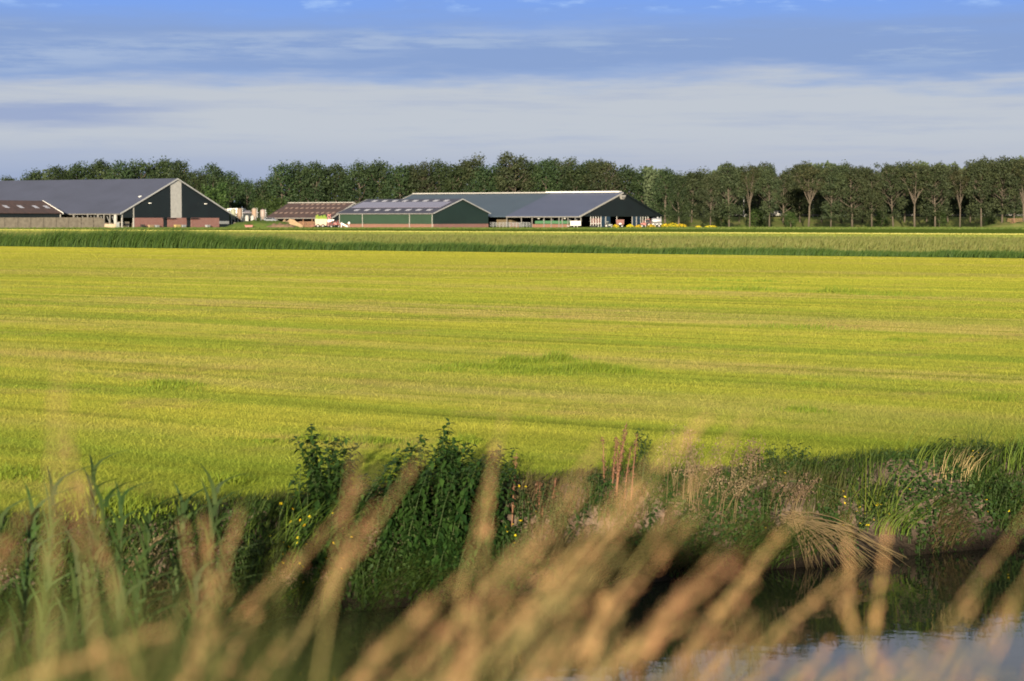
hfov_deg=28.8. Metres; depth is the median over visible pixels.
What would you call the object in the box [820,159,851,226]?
roadside tree
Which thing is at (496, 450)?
flowering grass
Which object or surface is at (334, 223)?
hay tedder
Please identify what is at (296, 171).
broadleaf tree
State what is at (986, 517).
clay clod
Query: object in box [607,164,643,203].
broadleaf tree
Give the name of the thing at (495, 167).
broadleaf tree
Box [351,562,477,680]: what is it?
flowering grass
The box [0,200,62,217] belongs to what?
shed
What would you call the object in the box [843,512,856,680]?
flowering grass
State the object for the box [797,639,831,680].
flowering grass
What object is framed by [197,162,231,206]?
broadleaf tree
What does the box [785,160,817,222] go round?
roadside tree
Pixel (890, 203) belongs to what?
broadleaf tree
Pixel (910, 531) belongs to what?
weed clump
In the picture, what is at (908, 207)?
roadside tree
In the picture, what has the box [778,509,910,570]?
grass clump
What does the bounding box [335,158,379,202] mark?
broadleaf tree
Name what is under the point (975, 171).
roadside tree
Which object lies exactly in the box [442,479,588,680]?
flowering grass
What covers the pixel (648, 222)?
tractor
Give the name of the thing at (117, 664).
flowering grass
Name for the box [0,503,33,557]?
flowering grass
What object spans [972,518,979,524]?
clay clod
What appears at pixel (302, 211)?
tile roofed barn
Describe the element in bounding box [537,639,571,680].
flowering grass
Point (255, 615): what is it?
flowering grass
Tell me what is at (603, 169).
broadleaf tree
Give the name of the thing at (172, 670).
grass
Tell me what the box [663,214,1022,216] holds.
guard rail
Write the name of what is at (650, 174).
roadside thicket
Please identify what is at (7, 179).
broadleaf tree
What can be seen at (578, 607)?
flowering grass
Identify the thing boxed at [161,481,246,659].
reed plant
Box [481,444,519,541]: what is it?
nettle clump
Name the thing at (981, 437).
grass clump
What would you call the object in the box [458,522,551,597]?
weed clump
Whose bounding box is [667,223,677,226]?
flowering bush
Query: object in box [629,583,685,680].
flowering grass
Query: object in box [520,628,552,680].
flowering grass
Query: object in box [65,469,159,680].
reed plant
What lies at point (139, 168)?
broadleaf tree
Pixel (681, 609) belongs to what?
flowering grass
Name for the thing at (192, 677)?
flowering grass
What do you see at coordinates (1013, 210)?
roadside tree
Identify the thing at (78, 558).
reed plant
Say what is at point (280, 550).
yellow flower
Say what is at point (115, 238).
reed belt
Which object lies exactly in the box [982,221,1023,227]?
verge mound
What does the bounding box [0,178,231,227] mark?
dairy barn
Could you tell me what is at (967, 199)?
roadside tree
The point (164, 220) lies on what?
door
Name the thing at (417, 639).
flowering grass
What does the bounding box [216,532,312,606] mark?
weed clump
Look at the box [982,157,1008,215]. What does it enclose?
roadside tree
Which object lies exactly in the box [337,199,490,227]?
solar barn
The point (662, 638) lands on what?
flowering grass
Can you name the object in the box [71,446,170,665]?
reed plant
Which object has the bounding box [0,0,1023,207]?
sky
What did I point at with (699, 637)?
flowering grass
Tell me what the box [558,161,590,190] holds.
broadleaf tree
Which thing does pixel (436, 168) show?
broadleaf tree
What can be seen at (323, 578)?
grass clump
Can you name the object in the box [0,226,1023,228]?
verge grass
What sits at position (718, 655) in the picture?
flowering grass
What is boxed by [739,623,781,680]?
flowering grass
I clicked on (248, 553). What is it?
weed clump
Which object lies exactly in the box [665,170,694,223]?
roadside tree
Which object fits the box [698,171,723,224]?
roadside tree
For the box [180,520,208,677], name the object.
flowering grass
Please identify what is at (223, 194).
broadleaf tree
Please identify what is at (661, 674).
flowering grass
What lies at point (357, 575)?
weed clump
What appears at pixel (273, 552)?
grass clump
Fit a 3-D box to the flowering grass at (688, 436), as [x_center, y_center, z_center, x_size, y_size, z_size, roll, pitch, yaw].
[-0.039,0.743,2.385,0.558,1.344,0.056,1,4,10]
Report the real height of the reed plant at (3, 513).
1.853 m
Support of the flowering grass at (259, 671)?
on the near bank
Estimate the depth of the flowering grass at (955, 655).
2.15 m
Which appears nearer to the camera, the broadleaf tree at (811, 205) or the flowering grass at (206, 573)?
the flowering grass at (206, 573)
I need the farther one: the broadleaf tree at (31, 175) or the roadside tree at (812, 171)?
the broadleaf tree at (31, 175)
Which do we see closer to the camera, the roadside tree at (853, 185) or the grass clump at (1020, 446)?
the grass clump at (1020, 446)
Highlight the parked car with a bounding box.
[263,218,276,220]
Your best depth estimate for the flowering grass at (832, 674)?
1.84 m
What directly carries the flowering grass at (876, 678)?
on the near bank
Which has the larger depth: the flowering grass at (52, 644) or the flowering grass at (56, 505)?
the flowering grass at (52, 644)
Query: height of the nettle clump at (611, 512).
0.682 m
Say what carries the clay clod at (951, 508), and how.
on the ditch bank
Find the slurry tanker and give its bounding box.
[651,217,661,227]
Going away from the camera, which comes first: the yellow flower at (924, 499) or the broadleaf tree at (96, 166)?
the yellow flower at (924, 499)
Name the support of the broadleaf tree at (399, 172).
on the ground at (232, 269)
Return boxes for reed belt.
[0,224,1023,257]
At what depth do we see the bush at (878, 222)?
620.16 m
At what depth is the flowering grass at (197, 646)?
2.23 m
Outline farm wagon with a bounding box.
[310,214,330,226]
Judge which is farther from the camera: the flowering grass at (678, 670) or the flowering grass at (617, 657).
the flowering grass at (678, 670)
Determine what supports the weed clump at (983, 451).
on the ditch bank
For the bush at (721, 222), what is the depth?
616.37 m
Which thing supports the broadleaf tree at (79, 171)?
on the ground at (232, 269)
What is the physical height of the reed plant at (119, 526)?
1.826 m
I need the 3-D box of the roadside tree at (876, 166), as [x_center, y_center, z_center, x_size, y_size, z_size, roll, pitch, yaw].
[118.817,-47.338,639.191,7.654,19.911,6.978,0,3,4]
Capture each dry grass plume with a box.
[124,519,178,574]
[263,567,329,605]
[655,426,723,515]
[699,457,773,523]
[712,434,765,482]
[771,472,822,521]
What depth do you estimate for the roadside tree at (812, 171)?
598.14 m
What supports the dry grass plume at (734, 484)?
on the ditch bank
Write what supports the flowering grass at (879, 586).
on the near bank
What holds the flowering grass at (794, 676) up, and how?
on the near bank
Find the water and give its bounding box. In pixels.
[0,544,1023,680]
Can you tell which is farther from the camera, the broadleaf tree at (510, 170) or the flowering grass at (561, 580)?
the broadleaf tree at (510, 170)
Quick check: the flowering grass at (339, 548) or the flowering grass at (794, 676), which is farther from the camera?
the flowering grass at (794, 676)
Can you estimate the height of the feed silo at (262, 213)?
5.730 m
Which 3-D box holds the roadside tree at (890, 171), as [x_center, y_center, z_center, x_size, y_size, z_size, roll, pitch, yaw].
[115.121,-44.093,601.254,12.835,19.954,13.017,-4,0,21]
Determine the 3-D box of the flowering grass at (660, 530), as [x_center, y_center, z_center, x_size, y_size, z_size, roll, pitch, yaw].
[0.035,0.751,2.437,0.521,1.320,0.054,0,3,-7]
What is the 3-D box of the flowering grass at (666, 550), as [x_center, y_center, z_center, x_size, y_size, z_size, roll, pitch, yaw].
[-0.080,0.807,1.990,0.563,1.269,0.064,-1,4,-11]
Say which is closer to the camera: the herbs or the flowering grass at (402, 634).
the flowering grass at (402, 634)
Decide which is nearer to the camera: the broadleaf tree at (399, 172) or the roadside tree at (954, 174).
the roadside tree at (954, 174)
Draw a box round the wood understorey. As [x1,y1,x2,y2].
[0,160,643,208]
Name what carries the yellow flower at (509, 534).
on the ditch bank
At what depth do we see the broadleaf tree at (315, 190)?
696.10 m
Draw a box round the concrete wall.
[0,217,103,227]
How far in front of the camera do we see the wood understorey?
712.64 m
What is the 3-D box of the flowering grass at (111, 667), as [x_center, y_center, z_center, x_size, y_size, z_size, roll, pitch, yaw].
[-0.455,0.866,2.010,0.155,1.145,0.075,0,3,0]
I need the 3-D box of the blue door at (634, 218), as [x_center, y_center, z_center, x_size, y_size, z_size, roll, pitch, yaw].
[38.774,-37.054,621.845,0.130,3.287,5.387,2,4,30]
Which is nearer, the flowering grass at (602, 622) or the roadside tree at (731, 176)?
the flowering grass at (602, 622)
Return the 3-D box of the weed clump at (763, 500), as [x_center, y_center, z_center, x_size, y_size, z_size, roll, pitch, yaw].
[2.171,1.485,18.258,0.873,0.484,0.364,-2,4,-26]
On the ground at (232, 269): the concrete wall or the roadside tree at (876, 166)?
the concrete wall
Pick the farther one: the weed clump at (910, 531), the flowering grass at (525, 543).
the weed clump at (910, 531)
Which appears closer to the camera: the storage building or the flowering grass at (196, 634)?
the flowering grass at (196, 634)
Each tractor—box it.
[604,221,612,226]
[640,219,651,227]
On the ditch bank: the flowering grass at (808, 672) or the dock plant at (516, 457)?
the dock plant at (516, 457)
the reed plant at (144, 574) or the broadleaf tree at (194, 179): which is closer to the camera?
the reed plant at (144, 574)
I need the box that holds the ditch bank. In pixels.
[0,443,1023,646]
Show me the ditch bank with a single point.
(895, 542)
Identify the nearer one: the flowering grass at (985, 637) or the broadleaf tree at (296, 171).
the flowering grass at (985, 637)
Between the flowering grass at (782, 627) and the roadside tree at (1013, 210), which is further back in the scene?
the roadside tree at (1013, 210)
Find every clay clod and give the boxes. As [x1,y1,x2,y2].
[902,508,912,517]
[902,532,909,542]
[911,531,924,542]
[915,499,927,511]
[930,492,944,502]
[942,485,955,496]
[947,504,953,516]
[966,494,977,506]
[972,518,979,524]
[978,497,985,509]
[980,512,988,522]
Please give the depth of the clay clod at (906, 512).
18.94 m
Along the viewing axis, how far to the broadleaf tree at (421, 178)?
699.02 m
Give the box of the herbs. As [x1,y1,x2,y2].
[0,447,1023,635]
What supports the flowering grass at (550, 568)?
on the near bank
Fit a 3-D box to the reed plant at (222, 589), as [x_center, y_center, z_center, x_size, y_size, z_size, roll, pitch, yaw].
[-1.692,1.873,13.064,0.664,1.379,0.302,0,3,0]
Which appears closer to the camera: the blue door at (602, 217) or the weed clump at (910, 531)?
the weed clump at (910, 531)
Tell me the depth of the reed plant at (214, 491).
12.29 m
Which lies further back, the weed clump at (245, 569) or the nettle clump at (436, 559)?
the nettle clump at (436, 559)
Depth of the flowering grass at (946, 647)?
2.04 m
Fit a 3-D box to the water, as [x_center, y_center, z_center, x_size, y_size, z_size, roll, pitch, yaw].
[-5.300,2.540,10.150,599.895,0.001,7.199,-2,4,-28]
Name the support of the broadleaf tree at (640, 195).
on the ground at (232, 269)
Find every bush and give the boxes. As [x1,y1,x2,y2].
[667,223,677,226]
[712,211,727,226]
[746,207,765,226]
[784,211,797,226]
[873,210,888,226]
[930,210,948,226]
[984,212,996,225]
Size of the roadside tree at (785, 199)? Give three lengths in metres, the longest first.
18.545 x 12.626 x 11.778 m
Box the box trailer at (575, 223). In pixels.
[570,221,580,226]
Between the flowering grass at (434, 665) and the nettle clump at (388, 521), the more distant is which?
the nettle clump at (388, 521)
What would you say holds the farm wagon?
on the ground at (232, 269)
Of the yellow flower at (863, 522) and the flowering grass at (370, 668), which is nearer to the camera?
the flowering grass at (370, 668)
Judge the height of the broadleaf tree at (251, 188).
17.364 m
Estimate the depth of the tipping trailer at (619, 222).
578.99 m
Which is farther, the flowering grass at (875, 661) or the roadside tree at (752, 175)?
the roadside tree at (752, 175)
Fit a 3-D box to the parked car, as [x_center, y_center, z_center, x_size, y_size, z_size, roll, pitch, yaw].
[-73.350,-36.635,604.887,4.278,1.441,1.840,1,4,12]
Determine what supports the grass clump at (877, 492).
on the ditch bank
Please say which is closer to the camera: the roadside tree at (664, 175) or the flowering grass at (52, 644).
the flowering grass at (52, 644)
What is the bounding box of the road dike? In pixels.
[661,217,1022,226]
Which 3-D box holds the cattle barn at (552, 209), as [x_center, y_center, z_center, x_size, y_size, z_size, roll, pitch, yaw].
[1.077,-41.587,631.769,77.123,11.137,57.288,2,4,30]
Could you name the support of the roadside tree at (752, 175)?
on the ground at (232, 269)
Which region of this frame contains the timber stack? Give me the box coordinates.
[298,221,314,226]
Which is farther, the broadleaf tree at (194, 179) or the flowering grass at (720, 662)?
the broadleaf tree at (194, 179)
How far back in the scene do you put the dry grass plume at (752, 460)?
18.42 m
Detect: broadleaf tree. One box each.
[1,175,14,180]
[17,167,43,179]
[39,164,67,179]
[61,161,95,179]
[83,158,112,179]
[103,159,136,178]
[127,158,165,178]
[149,156,172,178]
[164,158,200,190]
[183,168,208,195]
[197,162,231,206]
[200,180,236,222]
[216,170,248,207]
[232,178,258,213]
[248,177,275,213]
[250,197,272,220]
[262,160,301,213]
[263,196,286,215]
[283,160,317,203]
[296,161,334,201]
[317,162,356,203]
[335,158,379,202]
[362,157,397,199]
[377,163,419,198]
[396,160,436,193]
[424,158,451,192]
[437,163,470,192]
[451,151,492,192]
[459,164,503,192]
[483,162,517,191]
[488,150,536,191]
[514,157,544,191]
[525,157,565,191]
[541,156,576,190]
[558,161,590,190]
[573,158,602,190]
[582,157,626,191]
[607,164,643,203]
[630,165,646,204]
[661,172,682,213]
[730,188,757,216]
[800,167,826,216]
[876,173,906,216]
[938,170,966,216]
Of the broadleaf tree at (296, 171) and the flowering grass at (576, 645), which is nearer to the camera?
the flowering grass at (576, 645)
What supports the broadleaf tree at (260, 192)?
on the ground at (232, 269)
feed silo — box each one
[231,209,235,223]
[237,208,242,221]
[252,208,256,219]
[260,209,264,219]
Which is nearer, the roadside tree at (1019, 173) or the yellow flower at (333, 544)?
the yellow flower at (333, 544)
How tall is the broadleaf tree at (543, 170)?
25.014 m
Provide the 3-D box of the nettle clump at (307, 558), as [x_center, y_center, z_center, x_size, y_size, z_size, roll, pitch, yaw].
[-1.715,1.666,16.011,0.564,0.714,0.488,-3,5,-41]
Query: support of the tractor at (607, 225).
on the ground at (232, 269)
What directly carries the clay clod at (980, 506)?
on the ditch bank
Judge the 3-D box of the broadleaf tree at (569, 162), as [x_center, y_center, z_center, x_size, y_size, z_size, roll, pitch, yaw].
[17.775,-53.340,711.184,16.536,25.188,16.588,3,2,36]
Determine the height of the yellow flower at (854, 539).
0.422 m
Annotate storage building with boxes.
[224,208,271,224]
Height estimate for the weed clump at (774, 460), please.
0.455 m
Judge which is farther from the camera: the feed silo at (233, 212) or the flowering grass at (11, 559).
the feed silo at (233, 212)
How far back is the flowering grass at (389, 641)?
1.95 m
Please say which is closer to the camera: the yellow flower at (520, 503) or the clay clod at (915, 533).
the yellow flower at (520, 503)
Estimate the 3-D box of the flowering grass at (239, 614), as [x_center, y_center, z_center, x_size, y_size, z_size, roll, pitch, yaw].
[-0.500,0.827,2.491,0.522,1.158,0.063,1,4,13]
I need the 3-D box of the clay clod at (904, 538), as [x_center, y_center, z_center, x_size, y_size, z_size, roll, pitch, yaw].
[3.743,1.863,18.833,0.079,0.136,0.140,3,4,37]
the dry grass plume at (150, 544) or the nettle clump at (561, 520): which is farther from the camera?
the nettle clump at (561, 520)
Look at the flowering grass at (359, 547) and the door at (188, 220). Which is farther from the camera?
the door at (188, 220)
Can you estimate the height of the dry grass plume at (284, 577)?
0.300 m
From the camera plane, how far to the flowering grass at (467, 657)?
1.65 m
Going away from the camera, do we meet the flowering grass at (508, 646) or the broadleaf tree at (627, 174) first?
the flowering grass at (508, 646)
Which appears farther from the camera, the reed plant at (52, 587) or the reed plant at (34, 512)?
the reed plant at (34, 512)
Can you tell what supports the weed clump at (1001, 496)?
on the ditch bank
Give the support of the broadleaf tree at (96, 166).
on the ground at (232, 269)
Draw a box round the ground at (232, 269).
[0,227,1023,512]
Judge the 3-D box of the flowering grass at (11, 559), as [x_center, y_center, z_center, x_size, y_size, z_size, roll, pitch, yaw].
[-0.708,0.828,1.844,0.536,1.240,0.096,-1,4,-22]
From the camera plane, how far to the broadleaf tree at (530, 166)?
705.63 m
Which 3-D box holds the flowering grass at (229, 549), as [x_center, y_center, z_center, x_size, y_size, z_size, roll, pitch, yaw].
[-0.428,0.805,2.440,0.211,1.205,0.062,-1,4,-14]
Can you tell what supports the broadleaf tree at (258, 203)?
on the ground at (232, 269)
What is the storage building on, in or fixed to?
on the ground at (232, 269)
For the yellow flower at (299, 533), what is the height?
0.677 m
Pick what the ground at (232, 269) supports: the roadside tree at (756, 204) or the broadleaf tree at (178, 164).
the broadleaf tree at (178, 164)
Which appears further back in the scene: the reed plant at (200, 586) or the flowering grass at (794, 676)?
the reed plant at (200, 586)
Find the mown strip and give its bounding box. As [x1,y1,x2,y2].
[0,229,1023,234]
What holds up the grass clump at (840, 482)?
on the ditch bank
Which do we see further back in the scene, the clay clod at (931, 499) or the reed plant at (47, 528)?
the clay clod at (931, 499)
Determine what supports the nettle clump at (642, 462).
on the ditch bank
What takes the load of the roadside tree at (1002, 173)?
on the ground at (232, 269)
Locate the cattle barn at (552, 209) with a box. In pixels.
[402,191,663,227]
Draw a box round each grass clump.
[229,525,315,593]
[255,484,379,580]
[263,564,365,606]
[778,509,910,570]
[787,460,865,500]
[843,449,931,522]
[859,493,946,536]
[902,423,978,472]
[933,445,991,481]
[959,416,1018,463]
[986,425,1023,473]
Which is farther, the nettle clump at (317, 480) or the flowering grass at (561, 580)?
the nettle clump at (317, 480)
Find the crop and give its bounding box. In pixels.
[0,231,1023,252]
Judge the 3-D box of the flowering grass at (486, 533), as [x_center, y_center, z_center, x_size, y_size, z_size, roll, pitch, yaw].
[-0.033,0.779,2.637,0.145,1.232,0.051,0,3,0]
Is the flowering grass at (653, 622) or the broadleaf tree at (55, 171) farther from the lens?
the broadleaf tree at (55, 171)
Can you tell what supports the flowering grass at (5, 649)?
on the near bank
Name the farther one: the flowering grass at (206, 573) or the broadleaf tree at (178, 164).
the broadleaf tree at (178, 164)
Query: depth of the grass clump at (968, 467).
19.44 m
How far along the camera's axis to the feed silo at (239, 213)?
646.16 m
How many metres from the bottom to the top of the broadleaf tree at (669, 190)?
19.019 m
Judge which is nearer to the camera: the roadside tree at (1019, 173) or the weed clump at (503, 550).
the weed clump at (503, 550)
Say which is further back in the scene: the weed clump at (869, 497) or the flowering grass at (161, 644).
the weed clump at (869, 497)
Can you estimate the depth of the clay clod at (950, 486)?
19.25 m
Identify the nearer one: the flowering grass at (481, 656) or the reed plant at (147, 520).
the flowering grass at (481, 656)
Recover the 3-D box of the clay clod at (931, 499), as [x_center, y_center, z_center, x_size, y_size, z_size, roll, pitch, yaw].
[4.093,1.551,19.197,0.158,0.182,0.107,21,37,-15]
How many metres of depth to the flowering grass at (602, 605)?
2.09 m
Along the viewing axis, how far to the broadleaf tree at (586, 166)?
705.95 m
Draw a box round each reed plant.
[0,490,64,679]
[3,481,97,680]
[18,536,110,680]
[32,462,113,662]
[47,525,142,680]
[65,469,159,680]
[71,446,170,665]
[83,555,191,680]
[99,480,181,673]
[119,528,208,680]
[126,490,211,679]
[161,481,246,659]
[171,548,259,680]
[181,464,274,680]
[205,528,291,680]
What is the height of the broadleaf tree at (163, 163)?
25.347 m
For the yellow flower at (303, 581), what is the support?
on the ditch bank
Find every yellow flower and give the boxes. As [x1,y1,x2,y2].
[270,502,291,588]
[288,508,313,560]
[298,563,313,602]
[325,512,350,570]
[504,520,521,548]
[510,485,538,518]
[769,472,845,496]
[840,502,867,542]
[852,504,890,531]
[906,484,937,518]
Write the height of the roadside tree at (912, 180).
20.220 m
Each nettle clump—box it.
[263,504,337,590]
[285,424,394,583]
[356,447,439,566]
[386,417,516,576]
[400,523,483,593]
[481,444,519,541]
[496,465,573,545]
[536,464,646,537]
[631,428,652,492]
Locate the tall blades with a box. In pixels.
[0,508,564,680]
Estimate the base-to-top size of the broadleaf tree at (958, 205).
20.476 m
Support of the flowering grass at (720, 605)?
on the near bank
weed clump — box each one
[156,525,281,593]
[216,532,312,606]
[315,533,399,612]
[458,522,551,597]
[528,523,645,588]
[637,499,713,554]
[705,474,791,525]
[742,439,842,488]
[820,469,904,523]
[891,517,943,556]
[929,436,996,481]
[969,475,1023,524]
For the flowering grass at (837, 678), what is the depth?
1.84 m
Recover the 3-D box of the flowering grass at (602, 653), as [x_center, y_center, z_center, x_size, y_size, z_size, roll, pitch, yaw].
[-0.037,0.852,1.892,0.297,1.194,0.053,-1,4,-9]
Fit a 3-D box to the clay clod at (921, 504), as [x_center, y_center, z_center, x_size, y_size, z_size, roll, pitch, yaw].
[3.912,1.582,19.032,0.137,0.092,0.157,-32,36,-6]
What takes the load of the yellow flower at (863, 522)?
on the ditch bank
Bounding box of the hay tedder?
[328,219,341,227]
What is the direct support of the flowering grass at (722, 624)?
on the near bank
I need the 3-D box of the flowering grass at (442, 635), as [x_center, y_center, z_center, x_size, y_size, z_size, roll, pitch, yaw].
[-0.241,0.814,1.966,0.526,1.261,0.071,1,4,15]
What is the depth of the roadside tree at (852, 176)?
597.76 m
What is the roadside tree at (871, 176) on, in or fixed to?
on the ground at (232, 269)
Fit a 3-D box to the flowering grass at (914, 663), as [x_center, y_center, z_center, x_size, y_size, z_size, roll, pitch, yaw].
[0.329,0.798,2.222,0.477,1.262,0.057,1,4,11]
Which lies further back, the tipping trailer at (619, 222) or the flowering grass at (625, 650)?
the tipping trailer at (619, 222)
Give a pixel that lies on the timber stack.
(306, 224)
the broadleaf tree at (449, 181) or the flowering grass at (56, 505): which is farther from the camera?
the broadleaf tree at (449, 181)
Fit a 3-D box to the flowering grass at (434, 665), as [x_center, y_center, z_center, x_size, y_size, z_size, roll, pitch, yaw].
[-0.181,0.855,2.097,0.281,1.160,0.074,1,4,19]
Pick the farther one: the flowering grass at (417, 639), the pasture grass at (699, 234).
the pasture grass at (699, 234)
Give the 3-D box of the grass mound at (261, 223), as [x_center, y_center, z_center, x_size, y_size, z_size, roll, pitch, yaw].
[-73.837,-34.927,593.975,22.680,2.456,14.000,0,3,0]
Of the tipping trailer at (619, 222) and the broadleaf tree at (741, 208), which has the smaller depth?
the tipping trailer at (619, 222)
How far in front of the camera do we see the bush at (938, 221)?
627.97 m
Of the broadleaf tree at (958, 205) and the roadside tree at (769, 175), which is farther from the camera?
the broadleaf tree at (958, 205)
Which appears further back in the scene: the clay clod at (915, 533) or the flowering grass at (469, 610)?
the clay clod at (915, 533)
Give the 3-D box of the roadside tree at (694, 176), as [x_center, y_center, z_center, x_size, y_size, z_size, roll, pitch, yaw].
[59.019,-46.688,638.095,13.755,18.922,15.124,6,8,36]
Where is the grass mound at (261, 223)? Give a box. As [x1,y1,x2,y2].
[226,220,297,227]
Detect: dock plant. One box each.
[486,453,518,531]
[534,477,556,517]
[601,422,638,504]
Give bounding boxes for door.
[163,219,166,226]
[187,219,190,226]
[601,216,609,226]
[633,217,639,225]
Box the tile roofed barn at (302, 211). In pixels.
[265,202,355,226]
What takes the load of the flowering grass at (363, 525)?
on the near bank
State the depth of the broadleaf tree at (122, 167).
698.74 m
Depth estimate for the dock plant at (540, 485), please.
17.38 m
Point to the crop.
(983, 243)
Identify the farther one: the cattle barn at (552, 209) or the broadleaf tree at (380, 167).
the broadleaf tree at (380, 167)
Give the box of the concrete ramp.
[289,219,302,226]
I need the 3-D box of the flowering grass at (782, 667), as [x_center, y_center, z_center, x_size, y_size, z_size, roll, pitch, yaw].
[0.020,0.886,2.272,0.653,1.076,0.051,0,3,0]
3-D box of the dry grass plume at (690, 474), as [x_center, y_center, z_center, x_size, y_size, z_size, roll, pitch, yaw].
[1.602,1.162,17.955,0.617,0.838,0.328,0,3,0]
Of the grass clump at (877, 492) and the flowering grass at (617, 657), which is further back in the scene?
the grass clump at (877, 492)
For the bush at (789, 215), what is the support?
on the ground at (232, 269)
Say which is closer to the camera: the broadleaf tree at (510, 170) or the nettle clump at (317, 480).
the nettle clump at (317, 480)
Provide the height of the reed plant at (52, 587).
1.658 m
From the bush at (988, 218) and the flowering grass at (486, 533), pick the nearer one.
the flowering grass at (486, 533)
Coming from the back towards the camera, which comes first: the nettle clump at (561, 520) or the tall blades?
the nettle clump at (561, 520)
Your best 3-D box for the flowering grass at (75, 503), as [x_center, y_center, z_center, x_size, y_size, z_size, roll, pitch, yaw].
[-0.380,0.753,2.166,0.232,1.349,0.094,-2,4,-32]
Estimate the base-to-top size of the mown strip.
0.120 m
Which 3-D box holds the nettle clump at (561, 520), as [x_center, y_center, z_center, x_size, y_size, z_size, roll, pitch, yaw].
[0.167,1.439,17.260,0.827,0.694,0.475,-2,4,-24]
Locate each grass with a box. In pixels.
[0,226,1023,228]
[0,230,1023,237]
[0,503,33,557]
[0,545,25,575]
[0,546,977,680]
[0,618,16,672]
[21,626,174,680]
[33,611,67,680]
[42,358,63,680]
[65,424,101,680]
[82,478,138,680]
[97,642,124,680]
[106,645,116,680]
[144,597,188,680]
[174,588,230,680]
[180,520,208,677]
[180,609,205,680]
[183,554,300,677]
[188,631,219,680]
[194,503,242,670]
[201,512,213,680]
[210,465,380,680]
[221,610,258,680]
[249,634,292,680]
[276,452,424,680]
[285,503,376,661]
[316,426,361,680]
[338,597,430,680]
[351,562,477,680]
[359,644,382,680]
[375,612,439,680]
[398,531,552,680]
[402,547,517,680]
[421,442,602,680]
[423,622,451,680]
[440,409,505,680]
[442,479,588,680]
[443,614,511,680]
[445,639,494,680]
[447,608,478,680]
[456,545,569,680]
[466,551,625,680]
[470,468,493,676]
[471,512,628,680]
[475,424,682,680]
[495,407,714,680]
[497,486,661,680]
[513,610,578,680]
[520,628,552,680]
[521,576,602,680]
[535,567,648,680]
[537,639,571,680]
[543,622,596,680]
[551,508,699,680]
[558,414,748,680]
[579,581,610,680]
[584,602,730,679]
[584,608,624,680]
[594,628,636,680]
[597,546,724,678]
[599,586,689,680]
[601,547,747,680]
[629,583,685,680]
[647,670,665,680]
[657,510,806,680]
[666,546,771,680]
[667,636,697,679]
[670,582,754,680]
[686,612,750,680]
[693,645,739,678]
[698,618,766,680]
[699,650,723,680]
[723,558,861,680]
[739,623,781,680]
[751,631,793,680]
[751,652,818,680]
[788,659,812,680]
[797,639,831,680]
[824,667,836,680]
[830,646,885,680]
[832,588,885,680]
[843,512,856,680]
[865,518,889,680]
[868,652,910,680]
[903,520,1023,680]
[926,588,981,680]
[935,639,961,680]
[955,584,1023,680]
[983,597,1019,680]
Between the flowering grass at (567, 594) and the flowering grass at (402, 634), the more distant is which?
the flowering grass at (567, 594)
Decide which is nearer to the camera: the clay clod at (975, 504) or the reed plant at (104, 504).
the reed plant at (104, 504)
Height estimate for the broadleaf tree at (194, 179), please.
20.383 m
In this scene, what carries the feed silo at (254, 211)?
on the ground at (232, 269)
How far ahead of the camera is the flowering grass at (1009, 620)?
2.03 m
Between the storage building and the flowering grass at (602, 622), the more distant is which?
the storage building
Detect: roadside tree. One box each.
[647,167,679,222]
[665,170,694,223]
[676,166,710,222]
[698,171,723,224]
[711,161,750,226]
[717,170,731,219]
[739,164,760,226]
[740,161,777,216]
[752,162,782,226]
[771,166,804,222]
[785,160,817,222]
[787,164,830,226]
[805,163,836,221]
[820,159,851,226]
[823,164,871,226]
[846,164,877,222]
[853,166,886,226]
[872,161,912,226]
[873,162,893,222]
[883,162,921,221]
[893,160,940,226]
[908,160,956,226]
[914,159,936,221]
[933,163,962,221]
[947,168,971,226]
[961,159,992,222]
[962,155,997,226]
[976,155,1021,222]
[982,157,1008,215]
[990,156,1023,222]
[1005,158,1023,220]
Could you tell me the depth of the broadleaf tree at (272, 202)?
661.30 m
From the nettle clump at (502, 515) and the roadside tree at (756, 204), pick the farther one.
the roadside tree at (756, 204)
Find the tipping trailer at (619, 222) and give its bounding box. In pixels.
[616,220,623,226]
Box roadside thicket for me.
[643,155,1023,216]
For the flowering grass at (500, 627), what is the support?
on the near bank
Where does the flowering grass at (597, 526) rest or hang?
on the near bank
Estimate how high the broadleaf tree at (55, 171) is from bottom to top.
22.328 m
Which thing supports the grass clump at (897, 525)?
on the ditch bank
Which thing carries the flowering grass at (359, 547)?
on the near bank
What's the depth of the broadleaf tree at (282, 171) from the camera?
696.93 m
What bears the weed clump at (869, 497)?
on the ditch bank
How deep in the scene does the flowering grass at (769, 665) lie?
1.87 m
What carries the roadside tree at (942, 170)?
on the ground at (232, 269)

